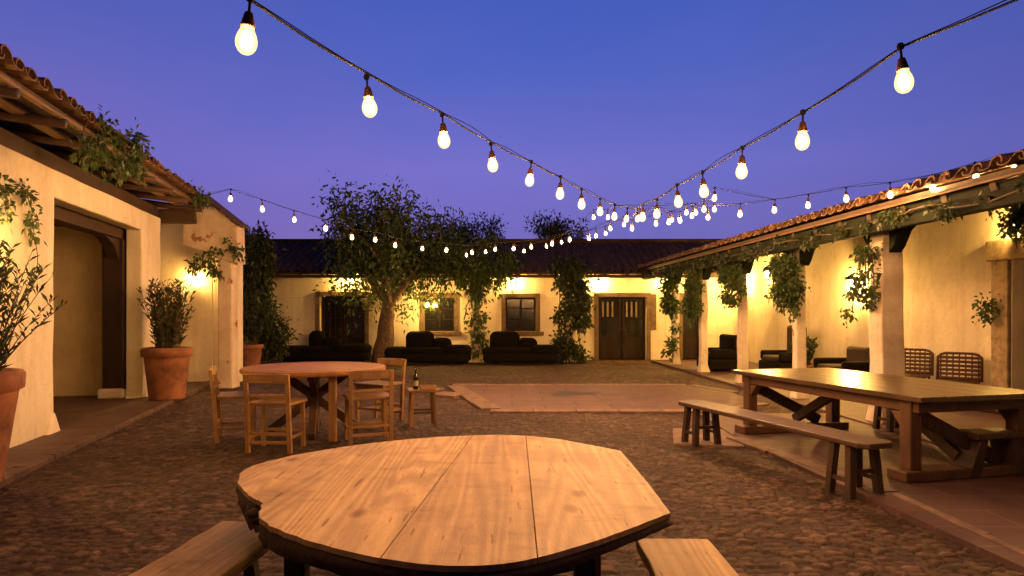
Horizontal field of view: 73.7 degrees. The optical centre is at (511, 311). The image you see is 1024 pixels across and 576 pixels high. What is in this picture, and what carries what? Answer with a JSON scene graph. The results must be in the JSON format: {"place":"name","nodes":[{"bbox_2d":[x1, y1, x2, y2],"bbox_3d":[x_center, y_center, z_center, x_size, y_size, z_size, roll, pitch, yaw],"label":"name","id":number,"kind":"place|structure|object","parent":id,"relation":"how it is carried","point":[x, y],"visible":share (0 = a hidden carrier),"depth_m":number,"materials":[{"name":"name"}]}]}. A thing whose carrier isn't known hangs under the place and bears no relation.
{"place":"outdoors","nodes":[
{"label":"outdoors","id":0,"kind":"place"},
{"bbox_2d":[0,359,1023,575],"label":"ground","id":1,"kind":"structure","parent":0,"point":[135,496],"depth_m":6.22,"materials":[{"name":"brown stone"}]},
{"bbox_2d":[0,44,203,447],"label":"whitewashed building","id":2,"kind":"structure","parent":1,"relation":"on","point":[77,357],"depth_m":10.86,"materials":[{"name":"paint"}]},
{"bbox_2d":[0,173,47,265],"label":"wall creeper","id":3,"kind":"object","parent":2,"relation":"attached to","point":[6,190],"depth_m":7.92,"materials":[{"name":"green plant"}]},
{"bbox_2d":[67,104,213,210],"bbox_3d":[-5.481,-2.105,10.701,0.570,1.088,6.328,0,0,-12],"label":"eave creeper","id":4,"kind":"object","parent":2,"relation":"attached to","point":[103,152],"visible":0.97,"depth_m":8.94,"materials":[{"name":"green plant"}]},
{"bbox_2d":[192,189,739,245],"bbox_3d":[-1.739,-1.880,11.951,9.964,1.012,4.506,0,0,0],"label":"light string wire","id":5,"kind":"object","parent":2,"relation":"attached to","point":[456,243],"visible":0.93,"depth_m":11.67,"materials":[{"name":"rubber"}]},
{"bbox_2d":[5,381,205,470],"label":"walkway","id":6,"kind":"structure","parent":1,"relation":"on","point":[28,450],"depth_m":8.88,"materials":[{"name":"stone"}]},
{"bbox_2d":[0,239,66,482],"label":"potted shrub","id":7,"kind":"object","parent":6,"relation":"on","point":[12,382],"visible":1,"depth_m":6.20,"materials":[{"name":"green plant"}]},
{"bbox_2d":[136,277,196,400],"bbox_3d":[-6.219,0.463,12.209,1.043,2.184,1.073,0,0,0],"label":"potted shrub","id":8,"kind":"object","parent":6,"relation":"on","point":[166,363],"visible":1,"depth_m":12.04,"materials":[{"name":"green plant"}]},
{"bbox_2d":[0,380,214,488],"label":"kerb","id":9,"kind":"structure","parent":1,"relation":"on","point":[19,471],"depth_m":8.18,"materials":[{"name":"stone"}]},
{"bbox_2d":[128,521,269,575],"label":"plank bench","id":10,"kind":"object","parent":1,"relation":"on","point":[228,548],"visible":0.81,"depth_m":3.25,"materials":[{"name":"brown wood"}]},
{"bbox_2d":[158,193,249,388],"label":"plaster gable","id":11,"kind":"structure","parent":1,"relation":"on","point":[214,333],"depth_m":15.40,"materials":[{"name":"paint"}]},
{"bbox_2d":[183,237,247,281],"bbox_3d":[-6.170,-1.113,14.114,1.419,1.049,0.624,0,0,11],"label":"pillar creeper","id":12,"kind":"object","parent":11,"relation":"attached to","point":[211,268],"visible":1,"depth_m":14.10,"materials":[{"name":"green plant"}]},
{"bbox_2d":[208,366,257,443],"bbox_3d":[-3.508,1.148,8.608,0.560,0.906,0.559,0,0,-18],"label":"wooden chair","id":13,"kind":"object","parent":1,"relation":"on","point":[217,415],"visible":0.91,"depth_m":8.43,"materials":[{"name":"brown wood"}]},
{"bbox_2d":[243,293,275,366],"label":"potted shrub","id":14,"kind":"object","parent":1,"relation":"on","point":[252,331],"visible":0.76,"depth_m":18.48,"materials":[{"name":"green plant"}]},
{"bbox_2d":[243,219,286,343],"bbox_3d":[-7.587,-0.581,20.260,1.639,4.385,2.043,0,0,18],"label":"corner tree","id":15,"kind":"object","parent":1,"relation":"on","point":[258,270],"visible":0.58,"depth_m":19.95,"materials":[{"name":"green plant"}]},
{"bbox_2d":[243,374,307,453],"bbox_3d":[-2.743,1.148,7.910,0.559,0.906,0.560,0,0,4],"label":"wooden chair","id":16,"kind":"object","parent":1,"relation":"on","point":[287,400],"visible":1,"depth_m":7.71,"materials":[{"name":"brown wood"}]},
{"bbox_2d":[257,292,303,363],"bbox_3d":[-7.314,0.550,20.792,1.700,2.374,1.486,0,0,0],"label":"shrub","id":17,"kind":"object","parent":1,"relation":"on","point":[272,342],"visible":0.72,"depth_m":20.70,"materials":[{"name":"green plant"}]},
{"bbox_2d":[239,361,385,441],"bbox_3d":[-2.600,1.159,9.000,1.850,0.883,1.850,0,0,0],"label":"round table","id":18,"kind":"object","parent":1,"relation":"on","point":[335,372],"visible":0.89,"depth_m":8.82,"materials":[{"name":"brown wood"}]},
{"bbox_2d":[278,331,371,362],"bbox_3d":[-5.980,1.100,21.890,2.863,1.000,0.860,0,0,0],"label":"lounge sofa","id":19,"kind":"object","parent":1,"relation":"on","point":[320,347],"visible":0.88,"depth_m":21.49,"materials":[{"name":"fabric"}]},
{"bbox_2d":[343,369,393,445],"bbox_3d":[-1.766,1.148,8.412,0.559,0.906,0.560,0,0,-20],"label":"wooden chair","id":20,"kind":"object","parent":1,"relation":"on","point":[384,395],"visible":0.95,"depth_m":8.25,"materials":[{"name":"brown wood"}]},
{"bbox_2d":[353,358,405,423],"bbox_3d":[-1.930,1.148,10.035,0.559,0.906,0.560,0,0,30],"label":"wooden chair","id":21,"kind":"object","parent":1,"relation":"on","point":[376,384],"visible":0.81,"depth_m":10.05,"materials":[{"name":"brown wood"}]},
{"bbox_2d":[309,170,476,362],"bbox_3d":[-3.819,-1.230,21.514,4.665,5.746,5.717,0,0,30],"label":"courtyard tree","id":22,"kind":"object","parent":1,"relation":"on","point":[383,252],"visible":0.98,"depth_m":20.78,"materials":[{"name":"green plant"}]},
{"bbox_2d":[407,387,437,427],"bbox_3d":[-1.270,1.343,9.650,0.400,0.517,0.380,0,0,-14],"label":"stool","id":23,"kind":"object","parent":1,"relation":"on","point":[411,409],"visible":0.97,"depth_m":9.52,"materials":[{"name":"brown wood"}]},
{"bbox_2d":[413,368,417,388],"bbox_3d":[-1.355,0.939,9.600,0.075,0.290,0.074,0,0,0],"label":"wine bottle","id":24,"kind":"object","parent":23,"relation":"on","point":[415,381],"visible":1,"depth_m":9.57,"materials":[{"name":"glass"}]},
{"bbox_2d":[419,384,436,389],"bbox_3d":[-1.190,1.062,9.662,0.220,0.045,0.200,0,0,-14],"label":"wooden tray","id":25,"kind":"object","parent":23,"relation":"on","point":[422,387],"visible":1,"depth_m":9.58,"materials":[{"name":"brown wood"}]},
{"bbox_2d":[385,331,470,363],"bbox_3d":[-2.584,1.100,21.190,2.624,1.000,0.860,0,0,0],"label":"lounge sofa","id":26,"kind":"object","parent":1,"relation":"on","point":[423,347],"visible":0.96,"depth_m":20.80,"materials":[{"name":"fabric"}]},
{"bbox_2d":[235,435,674,575],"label":"slab table","id":27,"kind":"object","parent":1,"relation":"on","point":[494,505],"visible":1,"depth_m":2.96,"materials":[{"name":"brown wood"}]},
{"bbox_2d":[430,212,508,238],"bbox_3d":[-1.947,-1.413,29.233,3.624,6.080,3.482,0,0,0],"label":"roadside tree","id":28,"kind":"object","parent":1,"relation":"on","point":[472,231],"visible":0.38,"depth_m":28.89,"materials":[{"name":"green plant"}]},
{"bbox_2d":[469,299,483,361],"bbox_3d":[-1.157,0.251,21.950,0.643,2.709,0.643,0,0,0],"label":"eave post","id":29,"kind":"object","parent":1,"relation":"on","point":[476,348],"visible":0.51,"depth_m":21.78,"materials":[{"name":"paint"}]},
{"bbox_2d":[243,239,737,359],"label":"long low building","id":30,"kind":"structure","parent":1,"relation":"on","point":[629,320],"depth_m":22.80,"materials":[{"name":"paint"}]},
{"bbox_2d":[315,292,368,343],"bbox_3d":[-5.664,0.460,22.879,1.776,2.280,0.282,0,0,0],"label":"door","id":31,"kind":"structure","parent":30,"relation":"in","point":[334,322],"depth_m":22.98,"materials":[{"name":"wood"}]},
{"bbox_2d":[420,293,461,334],"bbox_3d":[-2.431,0.080,22.835,1.535,1.400,0.330,0,0,0],"label":"window","id":32,"kind":"structure","parent":30,"relation":"in","point":[450,322],"depth_m":22.94,"materials":[{"name":"wood"}]},
{"bbox_2d":[428,224,524,362],"bbox_3d":[-1.136,-0.519,21.681,3.234,4.580,1.323,0,0,0],"label":"climbing vine","id":33,"kind":"object","parent":30,"relation":"attached to","point":[478,281],"visible":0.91,"depth_m":21.60,"materials":[{"name":"green plant"}]},
{"bbox_2d":[501,293,543,334],"bbox_3d":[0.294,0.080,22.835,1.535,1.400,0.330,0,0,0],"label":"window","id":34,"kind":"structure","parent":30,"relation":"in","point":[519,311],"depth_m":22.93,"materials":[{"name":"wood"}]},
{"bbox_2d":[594,293,655,359],"bbox_3d":[3.777,0.480,22.879,2.063,2.240,0.282,0,0,0],"label":"door","id":35,"kind":"structure","parent":30,"relation":"in","point":[607,315],"depth_m":22.97,"materials":[{"name":"wood"}]},
{"bbox_2d":[679,293,699,359],"bbox_3d":[5.998,0.480,22.879,0.895,2.240,0.282,0,0,0],"label":"door","id":36,"kind":"structure","parent":30,"relation":"in","point":[689,339],"depth_m":22.97,"materials":[{"name":"wood"}]},
{"bbox_2d":[482,331,559,363],"bbox_3d":[0.273,1.100,21.190,2.375,1.000,0.860,0,0,0],"label":"lounge sofa","id":37,"kind":"object","parent":1,"relation":"on","point":[508,347],"visible":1,"depth_m":20.80,"materials":[{"name":"fabric"}]},
{"bbox_2d":[523,208,589,238],"bbox_3d":[1.927,-1.444,29.398,2.897,6.109,2.606,0,0,0],"label":"roadside tree","id":38,"kind":"object","parent":1,"relation":"on","point":[549,229],"visible":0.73,"depth_m":29.14,"materials":[{"name":"green plant"}]},
{"bbox_2d":[563,282,576,361],"bbox_3d":[1.852,0.251,21.950,0.680,2.710,0.680,0,0,0],"label":"eave post","id":39,"kind":"object","parent":1,"relation":"on","point":[574,336],"visible":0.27,"depth_m":21.78,"materials":[{"name":"paint"}]},
{"bbox_2d":[543,250,597,363],"bbox_3d":[1.835,-0.054,21.704,1.817,3.869,1.243,0,0,0],"label":"climbing vine","id":40,"kind":"object","parent":39,"relation":"attached to","point":[578,299],"visible":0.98,"depth_m":21.52,"materials":[{"name":"green plant"}]},
{"bbox_2d":[406,384,769,414],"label":"kerb","id":41,"kind":"structure","parent":1,"relation":"on","point":[477,401],"depth_m":11.50,"materials":[{"name":"stone"}]},
{"bbox_2d":[636,539,738,575],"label":"plank bench","id":42,"kind":"object","parent":1,"relation":"on","point":[682,557],"visible":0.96,"depth_m":3.20,"materials":[{"name":"brown wood"}]},
{"bbox_2d":[678,400,892,499],"bbox_3d":[2.650,1.352,7.140,0.374,0.504,2.980,0,0,-18],"label":"long bench","id":43,"kind":"object","parent":1,"relation":"on","point":[855,444],"visible":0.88,"depth_m":6.18,"materials":[{"name":"brown wood"}]},
{"bbox_2d":[638,149,1023,423],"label":"porch building","id":44,"kind":"structure","parent":1,"relation":"on","point":[936,277],"depth_m":11.80,"materials":[{"name":"paint"}]},
{"bbox_2d":[657,274,683,362],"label":"climbing vine","id":45,"kind":"object","parent":44,"relation":"attached to","point":[669,306],"visible":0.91,"depth_m":20.16,"materials":[{"name":"green plant"}]},
{"bbox_2d":[677,269,705,329],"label":"hanging vine","id":46,"kind":"object","parent":44,"relation":"hanging from","point":[692,306],"visible":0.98,"depth_m":17.51,"materials":[{"name":"green plant"}]},
{"bbox_2d":[446,157,992,269],"bbox_3d":[1.284,-1.620,13.972,1.041,0.647,17.028,0,0,-27],"label":"light string wire","id":47,"kind":"object","parent":44,"relation":"attached to","point":[760,200],"visible":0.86,"depth_m":9.33,"materials":[{"name":"rubber"}]},
{"bbox_2d":[253,0,670,212],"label":"light string wire","id":48,"kind":"object","parent":47,"relation":"attached to","point":[269,12],"visible":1,"depth_m":3.24,"materials":[{"name":"rubber"}]},
{"bbox_2d":[240,0,254,50],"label":"string bulb","id":49,"kind":"object","parent":48,"relation":"hanging from","point":[246,38],"visible":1,"depth_m":2.29,"materials":[{"name":"glass"}]},
{"bbox_2d":[363,74,373,113],"bbox_3d":[-0.642,-0.967,3.051,0.067,0.196,0.068,-6,-1,11],"label":"string bulb","id":50,"kind":"object","parent":48,"relation":"hanging from","point":[369,105],"visible":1,"depth_m":3.04,"materials":[{"name":"glass"}]},
{"bbox_2d":[439,112,447,145],"bbox_3d":[-0.382,-1.010,3.797,0.069,0.201,0.069,-4,3,-9],"label":"string bulb","id":51,"kind":"object","parent":48,"relation":"hanging from","point":[443,140],"visible":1,"depth_m":3.79,"materials":[{"name":"glass"}]},
{"bbox_2d":[489,142,495,169],"bbox_3d":[-0.131,-1.023,4.500,0.070,0.203,0.070,-5,0,-18],"label":"string bulb","id":52,"kind":"object","parent":48,"relation":"hanging from","point":[492,162],"visible":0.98,"depth_m":4.49,"materials":[{"name":"glass"}]},
{"bbox_2d":[527,160,532,184],"bbox_3d":[0.138,-1.047,5.147,0.069,0.200,0.069,5,3,-11],"label":"string bulb","id":53,"kind":"object","parent":48,"relation":"hanging from","point":[529,179],"visible":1,"depth_m":5.13,"materials":[{"name":"glass"}]},
{"bbox_2d":[557,175,562,197],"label":"string bulb","id":54,"kind":"object","parent":48,"relation":"hanging from","point":[560,186],"visible":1,"depth_m":5.78,"materials":[{"name":"glass"}]},
{"bbox_2d":[579,187,583,207],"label":"string bulb","id":55,"kind":"object","parent":48,"relation":"hanging from","point":[581,204],"visible":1,"depth_m":6.49,"materials":[{"name":"glass"}]},
{"bbox_2d":[598,197,601,214],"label":"string bulb","id":56,"kind":"object","parent":48,"relation":"hanging from","point":[600,210],"visible":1,"depth_m":7.19,"materials":[{"name":"glass"}]},
{"bbox_2d":[612,204,615,218],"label":"string bulb","id":57,"kind":"object","parent":48,"relation":"hanging from","point":[614,211],"visible":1,"depth_m":7.89,"materials":[{"name":"glass"}]},
{"bbox_2d":[563,187,773,234],"bbox_3d":[1.992,-1.728,11.948,0.751,0.395,6.134,0,0,-24],"label":"light string wire","id":58,"kind":"object","parent":47,"relation":"attached to","point":[681,203],"visible":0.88,"depth_m":10.63,"materials":[{"name":"rubber"}]},
{"bbox_2d":[713,187,715,200],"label":"string bulb","id":59,"kind":"object","parent":58,"relation":"hanging from","point":[714,197],"visible":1,"depth_m":9.39,"materials":[{"name":"glass"}]},
{"bbox_2d":[806,194,809,207],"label":"string bulb","id":60,"kind":"object","parent":47,"relation":"hanging from","point":[808,205],"visible":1,"depth_m":8.89,"materials":[{"name":"glass"}]},
{"bbox_2d":[624,0,1017,218],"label":"light string wire","id":61,"kind":"object","parent":47,"relation":"attached to","point":[892,54],"visible":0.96,"depth_m":3.07,"materials":[{"name":"rubber"}]},
{"bbox_2d":[640,202,644,219],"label":"string bulb","id":62,"kind":"object","parent":61,"relation":"hanging from","point":[642,215],"visible":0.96,"depth_m":7.18,"materials":[{"name":"glass"}]},
{"bbox_2d":[654,199,658,216],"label":"string bulb","id":63,"kind":"object","parent":61,"relation":"hanging from","point":[656,208],"visible":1,"depth_m":6.39,"materials":[{"name":"glass"}]},
{"bbox_2d":[675,183,680,205],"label":"string bulb","id":64,"kind":"object","parent":61,"relation":"hanging from","point":[678,200],"visible":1,"depth_m":5.64,"materials":[{"name":"glass"}]},
{"bbox_2d":[700,170,706,195],"bbox_3d":[1.387,-0.927,4.949,0.069,0.200,0.069,-6,2,-35],"label":"string bulb","id":65,"kind":"object","parent":61,"relation":"hanging from","point":[703,190],"visible":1,"depth_m":4.94,"materials":[{"name":"glass"}]},
{"bbox_2d":[738,145,745,176],"bbox_3d":[1.430,-0.931,4.246,0.072,0.207,0.072,2,4,17],"label":"string bulb","id":66,"kind":"object","parent":61,"relation":"hanging from","point":[741,170],"visible":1,"depth_m":4.23,"materials":[{"name":"glass"}]},
{"bbox_2d":[797,109,807,146],"bbox_3d":[1.509,-0.946,3.546,0.072,0.210,0.072,2,5,34],"label":"string bulb","id":67,"kind":"object","parent":61,"relation":"hanging from","point":[802,139],"visible":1,"depth_m":3.53,"materials":[{"name":"glass"}]},
{"bbox_2d":[896,42,909,89],"bbox_3d":[1.602,-1.001,2.800,0.072,0.208,0.072,-5,0,-30],"label":"string bulb","id":68,"kind":"object","parent":61,"relation":"hanging from","point":[904,79],"visible":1,"depth_m":2.79,"materials":[{"name":"glass"}]},
{"bbox_2d":[844,187,847,200],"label":"string bulb","id":69,"kind":"object","parent":47,"relation":"hanging from","point":[846,195],"visible":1,"depth_m":8.49,"materials":[{"name":"glass"}]},
{"bbox_2d":[888,182,892,197],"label":"string bulb","id":70,"kind":"object","parent":47,"relation":"hanging from","point":[889,190],"visible":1,"depth_m":8.09,"materials":[{"name":"glass"}]},
{"bbox_2d":[715,256,750,308],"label":"hanging vine","id":71,"kind":"object","parent":44,"relation":"hanging from","point":[731,278],"visible":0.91,"depth_m":14.72,"materials":[{"name":"green plant"}]},
{"bbox_2d":[763,265,770,279],"bbox_3d":[7.315,-1.128,19.348,0.399,0.457,0.255,0,0,-2],"label":"wall lamp","id":72,"kind":"object","parent":44,"relation":"attached to","point":[765,273],"visible":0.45,"depth_m":19.30,"materials":[{"name":"metal"}]},
{"bbox_2d":[762,250,810,323],"bbox_3d":[4.938,-0.524,12.238,0.848,1.476,0.876,0,0,0],"label":"hanging vine","id":73,"kind":"object","parent":44,"relation":"hanging from","point":[785,291],"visible":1,"depth_m":12.05,"materials":[{"name":"green plant"}]},
{"bbox_2d":[639,181,1023,279],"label":"garland vine","id":74,"kind":"object","parent":44,"relation":"attached to","point":[943,215],"visible":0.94,"depth_m":9.73,"materials":[{"name":"green plant"}]},
{"bbox_2d":[844,273,864,293],"bbox_3d":[7.490,-0.628,14.952,0.400,0.457,0.255,0,0,-2],"label":"wall lamp","id":75,"kind":"object","parent":44,"relation":"attached to","point":[850,280],"visible":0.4,"depth_m":14.91,"materials":[{"name":"metal"}]},
{"bbox_2d":[840,239,883,327],"bbox_3d":[4.962,-0.392,9.690,0.562,1.256,0.590,0,0,26],"label":"hanging vine","id":76,"kind":"object","parent":44,"relation":"hanging from","point":[868,292],"visible":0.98,"depth_m":9.61,"materials":[{"name":"green plant"}]},
{"bbox_2d":[971,291,1001,327],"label":"hanging vine","id":77,"kind":"object","parent":44,"relation":"attached to","point":[988,310],"visible":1,"depth_m":10.90,"materials":[{"name":"green plant"}]},
{"bbox_2d":[985,237,1023,387],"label":"door","id":78,"kind":"structure","parent":44,"relation":"in","point":[1000,253],"depth_m":10.84,"materials":[{"name":"stone"}]},
{"bbox_2d":[996,204,1023,253],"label":"hanging vine","id":79,"kind":"object","parent":44,"relation":"hanging from","point":[1014,223],"visible":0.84,"depth_m":8.73,"materials":[{"name":"green plant"}]},
{"bbox_2d":[726,436,1023,554],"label":"kerb","id":80,"kind":"structure","parent":1,"relation":"on","point":[756,446],"depth_m":6.15,"materials":[{"name":"stone"}]},
{"bbox_2d":[0,0,1023,238],"label":"sky","id":81,"kind":"structure","parent":0,"point":[626,101],"materials":[{"name":"blue"}]},
{"bbox_2d":[462,385,616,409],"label":"paving","id":82,"kind":"structure","parent":0,"point":[538,397],"depth_m":12.70,"materials":[{"name":"beige stone"}]},
{"bbox_2d":[574,385,759,409],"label":"paving","id":83,"kind":"structure","parent":0,"point":[660,397],"depth_m":12.97,"materials":[{"name":"beige stone"}]},
{"bbox_2d":[673,428,744,448],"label":"paving","id":84,"kind":"structure","parent":0,"point":[677,435],"depth_m":8.35,"materials":[{"name":"stone"}]},
{"bbox_2d":[651,360,1004,446],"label":"porch floor","id":85,"kind":"structure","parent":0,"point":[854,411],"depth_m":10.71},
{"bbox_2d":[697,334,736,371],"bbox_3d":[5.503,1.075,18.225,0.850,0.950,1.150,0,0,-2],"label":"lounge chair","id":86,"kind":"object","parent":85,"relation":"on","point":[723,356],"visible":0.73,"depth_m":17.67,"materials":[{"name":"fabric"}]},
{"bbox_2d":[759,325,812,368],"bbox_3d":[6.756,0.940,16.924,0.850,1.220,1.250,0,0,-2],"label":"lounge chair","id":87,"kind":"object","parent":85,"relation":"on","point":[776,359],"visible":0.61,"depth_m":16.88,"materials":[{"name":"fabric"}]},
{"bbox_2d":[788,336,818,367],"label":"potted shrub","id":88,"kind":"object","parent":85,"relation":"on","point":[811,346],"visible":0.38,"depth_m":15.22,"materials":[{"name":"green plant"}]},
{"bbox_2d":[813,346,869,371],"bbox_3d":[6.824,1.130,13.974,0.850,0.840,1.300,0,0,-2],"label":"lounge chair","id":89,"kind":"object","parent":85,"relation":"on","point":[856,358],"visible":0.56,"depth_m":13.86,"materials":[{"name":"fabric"}]},
{"bbox_2d":[904,348,933,378],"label":"rattan chair","id":90,"kind":"object","parent":85,"relation":"on","point":[924,374],"visible":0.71,"depth_m":12.44,"materials":[{"name":"brown wicker"}]},
{"bbox_2d":[872,406,1000,431],"bbox_3d":[5.280,1.302,7.850,0.374,0.504,2.900,0,0,-14],"label":"long bench","id":91,"kind":"object","parent":85,"relation":"on","point":[892,423],"visible":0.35,"depth_m":8.85,"materials":[{"name":"brown wood"}]},
{"bbox_2d":[936,352,983,384],"bbox_3d":[7.271,1.109,11.152,0.664,0.882,0.647,0,0,40],"label":"rattan chair","id":92,"kind":"object","parent":85,"relation":"on","point":[971,379],"visible":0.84,"depth_m":11.33,"materials":[{"name":"brown wicker"}]},
{"bbox_2d":[700,413,1023,572],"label":"paving","id":93,"kind":"structure","parent":0,"point":[993,506],"depth_m":5.91,"materials":[{"name":"beige stone"}]},
{"bbox_2d":[732,368,1023,482],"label":"long table","id":94,"kind":"object","parent":93,"relation":"on","point":[913,402],"visible":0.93,"depth_m":6.70,"materials":[{"name":"brown wood"}]},
{"bbox_2d":[951,427,1023,478],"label":"bench","id":95,"kind":"object","parent":93,"relation":"on","point":[1005,442],"visible":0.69,"depth_m":6.54,"materials":[{"name":"brown wood"}]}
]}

